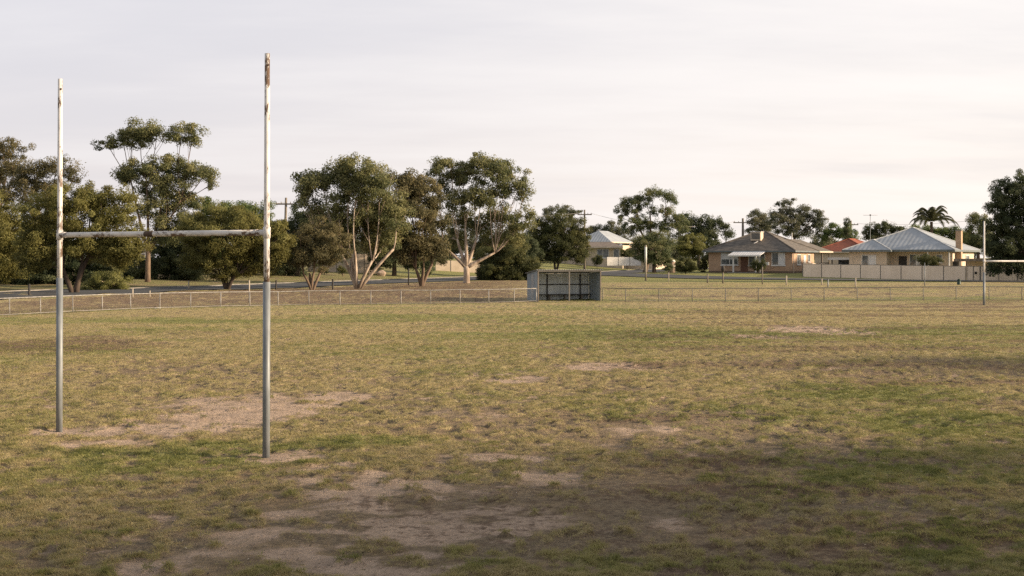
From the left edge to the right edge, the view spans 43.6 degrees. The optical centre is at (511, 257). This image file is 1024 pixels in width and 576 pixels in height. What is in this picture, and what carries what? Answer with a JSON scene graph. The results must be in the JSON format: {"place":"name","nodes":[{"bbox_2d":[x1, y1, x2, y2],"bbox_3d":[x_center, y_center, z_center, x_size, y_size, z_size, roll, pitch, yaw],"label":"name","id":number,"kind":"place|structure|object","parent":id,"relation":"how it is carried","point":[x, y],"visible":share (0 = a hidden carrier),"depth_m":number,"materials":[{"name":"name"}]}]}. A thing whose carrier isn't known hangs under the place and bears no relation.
{"place":"outdoors","nodes":[
{"label":"outdoors","id":0,"kind":"place"},
{"bbox_2d":[0,268,708,298],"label":"road","id":1,"kind":"structure","parent":0,"point":[10,294],"depth_m":94.15,"materials":[{"name":"grey asphalt"}]},
{"bbox_2d":[0,267,708,291],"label":"kerb","id":2,"kind":"structure","parent":1,"relation":"on","point":[270,283],"depth_m":104.93,"materials":[{"name":"concrete"}]},
{"bbox_2d":[0,258,1023,575],"bbox_3d":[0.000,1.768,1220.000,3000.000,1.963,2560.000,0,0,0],"label":"ground","id":3,"kind":"structure","parent":0,"point":[438,522],"depth_m":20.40,"materials":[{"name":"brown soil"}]},
{"bbox_2d":[0,189,35,286],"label":"wattle tree","id":4,"kind":"object","parent":3,"relation":"on","point":[8,231],"visible":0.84,"depth_m":83.57,"materials":[{"name":"green plant"}]},
{"bbox_2d":[0,136,36,204],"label":"gum tree","id":5,"kind":"object","parent":3,"relation":"on","point":[7,166],"visible":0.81,"depth_m":127.93,"materials":[{"name":"green plant"}]},
{"bbox_2d":[0,153,88,212],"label":"gum tree","id":6,"kind":"object","parent":3,"relation":"on","point":[24,181],"visible":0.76,"depth_m":121.18,"materials":[{"name":"green plant"}]},
{"bbox_2d":[0,211,138,284],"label":"evergreen tree","id":7,"kind":"object","parent":3,"relation":"on","point":[49,276],"visible":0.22,"depth_m":97.06,"materials":[{"name":"green plant"}]},
{"bbox_2d":[10,180,155,291],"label":"wattle tree","id":8,"kind":"object","parent":3,"relation":"on","point":[101,209],"visible":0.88,"depth_m":76.47,"materials":[{"name":"green plant"}]},
{"bbox_2d":[80,267,134,289],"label":"shrub","id":9,"kind":"object","parent":3,"relation":"on","point":[116,280],"visible":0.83,"depth_m":83.77,"materials":[{"name":"green plant"}]},
{"bbox_2d":[121,267,156,278],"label":"shrub","id":10,"kind":"object","parent":3,"relation":"on","point":[140,272],"visible":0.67,"depth_m":111.72,"materials":[{"name":"green plant"}]},
{"bbox_2d":[90,115,220,281],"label":"gum tree","id":11,"kind":"object","parent":3,"relation":"on","point":[128,136],"visible":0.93,"depth_m":106.33,"materials":[{"name":"green plant"}]},
{"bbox_2d":[56,53,270,457],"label":"goal posts","id":12,"kind":"object","parent":3,"relation":"on","point":[265,232],"visible":0.97,"depth_m":17.84,"materials":[{"name":"white metal"}]},
{"bbox_2d":[124,227,204,280],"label":"evergreen tree","id":13,"kind":"object","parent":3,"relation":"on","point":[165,260],"visible":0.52,"depth_m":111.76,"materials":[{"name":"green plant"}]},
{"bbox_2d":[195,196,276,275],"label":"shade tree","id":14,"kind":"object","parent":3,"relation":"on","point":[258,210],"visible":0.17,"depth_m":124.66,"materials":[{"name":"green plant"}]},
{"bbox_2d":[175,201,297,289],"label":"wattle tree","id":15,"kind":"object","parent":3,"relation":"on","point":[244,250],"visible":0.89,"depth_m":85.97,"materials":[{"name":"green plant"}]},
{"bbox_2d":[223,221,308,276],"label":"evergreen tree","id":16,"kind":"object","parent":3,"relation":"on","point":[282,271],"visible":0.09,"depth_m":127.47,"materials":[{"name":"green plant"}]},
{"bbox_2d":[0,288,536,314],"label":"boundary fence","id":17,"kind":"object","parent":3,"relation":"on","point":[53,308],"visible":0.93,"depth_m":69.60,"materials":[{"name":"grey metal"}]},
{"bbox_2d":[275,198,293,219],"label":"power pole","id":18,"kind":"object","parent":3,"relation":"on","point":[285,212],"visible":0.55,"depth_m":134.86,"materials":[{"name":"brown wood"}]},
{"bbox_2d":[276,212,353,289],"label":"bushy tree","id":19,"kind":"object","parent":3,"relation":"on","point":[321,249],"visible":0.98,"depth_m":87.40,"materials":[{"name":"green plant"}]},
{"bbox_2d":[280,202,358,275],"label":"shade tree","id":20,"kind":"object","parent":3,"relation":"on","point":[298,217],"visible":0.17,"depth_m":127.52,"materials":[{"name":"green plant"}]},
{"bbox_2d":[317,268,329,274],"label":"shrub","id":21,"kind":"object","parent":3,"relation":"on","point":[326,271],"visible":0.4,"depth_m":134.00,"materials":[{"name":"green plant"}]},
{"bbox_2d":[337,265,347,275],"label":"shrub","id":22,"kind":"object","parent":3,"relation":"on","point":[342,269],"visible":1,"depth_m":133.70,"materials":[{"name":"green plant"}]},
{"bbox_2d":[308,253,378,273],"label":"boundary wall","id":23,"kind":"structure","parent":3,"relation":"on","point":[362,260],"depth_m":142.20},
{"bbox_2d":[290,152,417,288],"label":"gum tree","id":24,"kind":"object","parent":3,"relation":"on","point":[364,185],"visible":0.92,"depth_m":91.22,"materials":[{"name":"green plant"}]},
{"bbox_2d":[376,270,385,275],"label":"boulder","id":25,"kind":"object","parent":3,"relation":"on","point":[381,273],"visible":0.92,"depth_m":137.89,"materials":[{"name":"beige stone"}]},
{"bbox_2d":[362,232,436,275],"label":"evergreen tree","id":26,"kind":"object","parent":3,"relation":"on","point":[388,261],"visible":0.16,"depth_m":139.80,"materials":[{"name":"green plant"}]},
{"bbox_2d":[378,167,453,285],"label":"gum tree","id":27,"kind":"object","parent":3,"relation":"on","point":[428,239],"visible":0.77,"depth_m":96.08,"materials":[{"name":"green plant"}]},
{"bbox_2d":[435,260,479,272],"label":"boundary wall","id":28,"kind":"structure","parent":3,"relation":"on","point":[454,266],"depth_m":161.32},
{"bbox_2d":[422,151,539,282],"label":"gum tree","id":29,"kind":"object","parent":3,"relation":"on","point":[505,181],"visible":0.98,"depth_m":109.41,"materials":[{"name":"green plant"}]},
{"bbox_2d":[433,225,544,266],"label":"evergreen tree","id":30,"kind":"object","parent":3,"relation":"on","point":[533,242],"visible":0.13,"depth_m":149.00,"materials":[{"name":"green plant"}]},
{"bbox_2d":[468,240,544,279],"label":"shrub","id":31,"kind":"object","parent":3,"relation":"on","point":[509,262],"visible":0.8,"depth_m":124.89,"materials":[{"name":"green plant"}]},
{"bbox_2d":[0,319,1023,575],"bbox_3d":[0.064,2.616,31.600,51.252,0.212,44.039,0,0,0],"label":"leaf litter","id":32,"kind":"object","parent":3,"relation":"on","point":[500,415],"visible":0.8,"depth_m":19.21,"materials":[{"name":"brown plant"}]},
{"bbox_2d":[96,228,1016,260],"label":"distant trees","id":33,"kind":"object","parent":3,"relation":"on","point":[675,253],"visible":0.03,"depth_m":328.99,"materials":[{"name":"green plant"}]},
{"bbox_2d":[525,208,595,273],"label":"shade tree","id":34,"kind":"object","parent":3,"relation":"on","point":[562,236],"visible":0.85,"depth_m":164.17,"materials":[{"name":"green plant"}]},
{"bbox_2d":[542,204,582,227],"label":"gum tree","id":35,"kind":"object","parent":3,"relation":"on","point":[551,211],"visible":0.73,"depth_m":259.83,"materials":[{"name":"green plant"}]},
{"bbox_2d":[525,269,602,301],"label":"shelter","id":36,"kind":"object","parent":3,"relation":"on","point":[582,284],"visible":0.73,"depth_m":79.57,"materials":[{"name":"metal"}]},
{"bbox_2d":[577,210,591,268],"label":"power pole","id":37,"kind":"object","parent":3,"relation":"on","point":[584,265],"visible":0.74,"depth_m":177.88,"materials":[{"name":"brown wood"}]},
{"bbox_2d":[590,255,602,264],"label":"shrub","id":38,"kind":"object","parent":3,"relation":"on","point":[598,259],"visible":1,"depth_m":204.56,"materials":[{"name":"green plant"}]},
{"bbox_2d":[586,220,633,244],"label":"shade tree","id":39,"kind":"object","parent":3,"relation":"on","point":[618,231],"visible":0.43,"depth_m":229.45,"materials":[{"name":"green plant"}]},
{"bbox_2d":[561,231,664,268],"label":"pale hipped house","id":40,"kind":"structure","parent":3,"relation":"on","point":[604,244],"depth_m":212.67,"materials":[{"name":"white metal"}]},
{"bbox_2d":[597,249,608,258],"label":"window","id":41,"kind":"structure","parent":40,"relation":"in","point":[604,253],"depth_m":212.07,"materials":[{"name":"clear glass"}]},
{"bbox_2d":[613,249,618,256],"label":"window","id":42,"kind":"structure","parent":40,"relation":"in","point":[615,251],"depth_m":211.19,"materials":[{"name":"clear glass"}]},
{"bbox_2d":[607,257,640,265],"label":"boundary wall","id":43,"kind":"structure","parent":3,"relation":"on","point":[620,261],"depth_m":200.66,"materials":[{"name":"white paint"}]},
{"bbox_2d":[619,248,634,268],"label":"shrub","id":44,"kind":"object","parent":3,"relation":"on","point":[624,252],"visible":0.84,"depth_m":207.45,"materials":[{"name":"green plant"}]},
{"bbox_2d":[645,245,646,280],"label":"street post","id":45,"kind":"object","parent":3,"relation":"on","point":[645,262],"visible":0.89,"depth_m":121.92,"materials":[{"name":"white metal"}]},
{"bbox_2d":[613,184,690,271],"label":"gum tree","id":46,"kind":"object","parent":3,"relation":"on","point":[650,225],"visible":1,"depth_m":179.59,"materials":[{"name":"green plant"}]},
{"bbox_2d":[629,230,677,272],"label":"bushy tree","id":47,"kind":"object","parent":3,"relation":"on","point":[663,251],"visible":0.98,"depth_m":149.40,"materials":[{"name":"green plant"}]},
{"bbox_2d":[662,263,673,271],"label":"shrub","id":48,"kind":"object","parent":3,"relation":"on","point":[668,267],"visible":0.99,"depth_m":131.69,"materials":[{"name":"green plant"}]},
{"bbox_2d":[669,260,674,272],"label":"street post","id":49,"kind":"object","parent":3,"relation":"on","point":[672,263],"visible":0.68,"depth_m":149.66,"materials":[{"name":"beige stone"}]},
{"bbox_2d":[673,254,698,273],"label":"shrub","id":50,"kind":"object","parent":3,"relation":"on","point":[689,266],"visible":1,"depth_m":145.73,"materials":[{"name":"green plant"}]},
{"bbox_2d":[673,233,706,261],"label":"shade tree","id":51,"kind":"object","parent":3,"relation":"on","point":[685,247],"visible":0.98,"depth_m":157.50,"materials":[{"name":"green plant"}]},
{"bbox_2d":[678,210,724,264],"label":"shade tree","id":52,"kind":"object","parent":3,"relation":"on","point":[708,230],"visible":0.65,"depth_m":194.01,"materials":[{"name":"green plant"}]},
{"bbox_2d":[697,253,708,271],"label":"shrub","id":53,"kind":"object","parent":3,"relation":"on","point":[703,262],"visible":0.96,"depth_m":155.81,"materials":[{"name":"green plant"}]},
{"bbox_2d":[721,266,724,282],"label":"street post","id":54,"kind":"object","parent":3,"relation":"on","point":[722,268],"visible":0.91,"depth_m":107.11,"materials":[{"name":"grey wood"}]},
{"bbox_2d":[718,223,736,241],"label":"shade tree","id":55,"kind":"object","parent":3,"relation":"on","point":[727,234],"visible":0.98,"depth_m":194.84,"materials":[{"name":"green plant"}]},
{"bbox_2d":[733,218,752,235],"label":"power pole","id":56,"kind":"object","parent":3,"relation":"on","point":[742,222],"visible":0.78,"depth_m":199.84,"materials":[{"name":"brown wood"}]},
{"bbox_2d":[748,258,767,273],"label":"shrub","id":57,"kind":"object","parent":3,"relation":"on","point":[756,266],"visible":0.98,"depth_m":145.74,"materials":[{"name":"green plant"}]},
{"bbox_2d":[744,208,776,233],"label":"gum tree","id":58,"kind":"object","parent":3,"relation":"on","point":[760,218],"visible":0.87,"depth_m":214.56,"materials":[{"name":"green plant"}]},
{"bbox_2d":[702,231,832,272],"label":"brick house","id":59,"kind":"structure","parent":3,"relation":"on","point":[779,254],"depth_m":151.16,"materials":[{"name":"brown brick"}]},
{"bbox_2d":[720,253,738,265],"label":"window","id":60,"kind":"structure","parent":59,"relation":"in","point":[726,260],"depth_m":151.78,"materials":[{"name":"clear glass"}]},
{"bbox_2d":[741,256,747,271],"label":"door","id":61,"kind":"structure","parent":59,"relation":"in","point":[744,259],"depth_m":150.74,"materials":[{"name":"brown wood"}]},
{"bbox_2d":[748,254,764,265],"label":"window","id":62,"kind":"structure","parent":59,"relation":"in","point":[750,258],"depth_m":150.19,"materials":[{"name":"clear glass"}]},
{"bbox_2d":[771,253,785,265],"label":"window","id":63,"kind":"structure","parent":59,"relation":"in","point":[778,259],"depth_m":148.73,"materials":[{"name":"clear glass"}]},
{"bbox_2d":[797,254,800,264],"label":"window","id":64,"kind":"structure","parent":59,"relation":"in","point":[798,255],"depth_m":150.17,"materials":[{"name":"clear glass"}]},
{"bbox_2d":[765,198,828,239],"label":"gum tree","id":65,"kind":"object","parent":3,"relation":"on","point":[800,218],"visible":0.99,"depth_m":199.56,"materials":[{"name":"green plant"}]},
{"bbox_2d":[602,286,1023,301],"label":"boundary fence","id":66,"kind":"object","parent":3,"relation":"on","point":[758,296],"visible":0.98,"depth_m":78.11,"materials":[{"name":"grey metal"}]},
{"bbox_2d":[814,222,860,244],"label":"shade tree","id":67,"kind":"object","parent":3,"relation":"on","point":[835,234],"visible":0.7,"depth_m":204.19,"materials":[{"name":"green plant"}]},
{"bbox_2d":[828,257,848,264],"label":"carport","id":68,"kind":"object","parent":3,"relation":"on","point":[843,260],"visible":0.31,"depth_m":149.76,"materials":[{"name":"grey metal"}]},
{"bbox_2d":[815,238,863,263],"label":"red roof house","id":69,"kind":"structure","parent":3,"relation":"on","point":[836,248],"depth_m":181.38,"materials":[{"name":"tile"}]},
{"bbox_2d":[842,217,853,239],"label":"cypress","id":70,"kind":"object","parent":3,"relation":"on","point":[846,234],"visible":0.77,"depth_m":199.80,"materials":[{"name":"green plant"}]},
{"bbox_2d":[802,264,965,279],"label":"steel fence","id":71,"kind":"object","parent":3,"relation":"on","point":[932,272],"visible":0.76,"depth_m":131.62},
{"bbox_2d":[861,219,906,240],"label":"shade tree","id":72,"kind":"object","parent":3,"relation":"on","point":[884,227],"visible":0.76,"depth_m":189.51,"materials":[{"name":"green plant"}]},
{"bbox_2d":[842,227,980,265],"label":"metal roof house","id":73,"kind":"structure","parent":3,"relation":"on","point":[904,247],"depth_m":144.32,"materials":[{"name":"grey metal"}]},
{"bbox_2d":[862,255,875,264],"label":"window","id":74,"kind":"structure","parent":73,"relation":"in","point":[866,259],"depth_m":144.55,"materials":[{"name":"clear glass"}]},
{"bbox_2d":[899,256,906,264],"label":"door","id":75,"kind":"structure","parent":73,"relation":"in","point":[902,259],"depth_m":144.40,"materials":[{"name":"brown wood"}]},
{"bbox_2d":[909,254,929,264],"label":"window","id":76,"kind":"structure","parent":73,"relation":"in","point":[911,262],"depth_m":143.77,"materials":[{"name":"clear glass"}]},
{"bbox_2d":[913,254,943,265],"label":"shrub","id":77,"kind":"object","parent":3,"relation":"on","point":[927,260],"visible":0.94,"depth_m":135.67,"materials":[{"name":"green plant"}]},
{"bbox_2d":[909,205,959,232],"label":"palm tree","id":78,"kind":"object","parent":3,"relation":"on","point":[932,213],"visible":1,"depth_m":171.52,"materials":[{"name":"green plant"}]},
{"bbox_2d":[908,224,973,244],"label":"shade tree","id":79,"kind":"object","parent":3,"relation":"on","point":[946,231],"visible":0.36,"depth_m":194.44,"materials":[{"name":"green plant"}]},
{"bbox_2d":[954,259,990,266],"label":"carport","id":80,"kind":"object","parent":3,"relation":"on","point":[974,262],"visible":0.31,"depth_m":135.63,"materials":[{"name":"grey metal"}]},
{"bbox_2d":[966,266,979,279],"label":"side gate","id":81,"kind":"structure","parent":3,"relation":"on","point":[973,273],"depth_m":125.53,"materials":[{"name":"beige metal"}]},
{"bbox_2d":[963,212,992,258],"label":"gum tree","id":82,"kind":"object","parent":3,"relation":"on","point":[973,219],"visible":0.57,"depth_m":171.70,"materials":[{"name":"green plant"}]},
{"bbox_2d":[978,168,1023,279],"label":"fig tree","id":83,"kind":"object","parent":3,"relation":"on","point":[1006,222],"visible":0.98,"depth_m":117.44,"materials":[{"name":"green plant"}]},
{"bbox_2d":[980,266,1023,279],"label":"steel fence","id":84,"kind":"object","parent":3,"relation":"on","point":[1002,276],"visible":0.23,"depth_m":124.26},
{"bbox_2d":[983,221,1023,304],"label":"goal posts","id":85,"kind":"object","parent":3,"relation":"on","point":[984,260],"visible":0.94,"depth_m":70.64,"materials":[{"name":"white metal"}]},
{"bbox_2d":[0,0,1023,257],"label":"sky","id":86,"kind":"structure","parent":0,"point":[888,110],"materials":[{"name":"white"}]},
{"bbox_2d":[601,273,1023,281],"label":"side road","id":87,"kind":"structure","parent":0,"point":[664,275],"depth_m":130.97,"materials":[{"name":"grey asphalt"}]}
]}

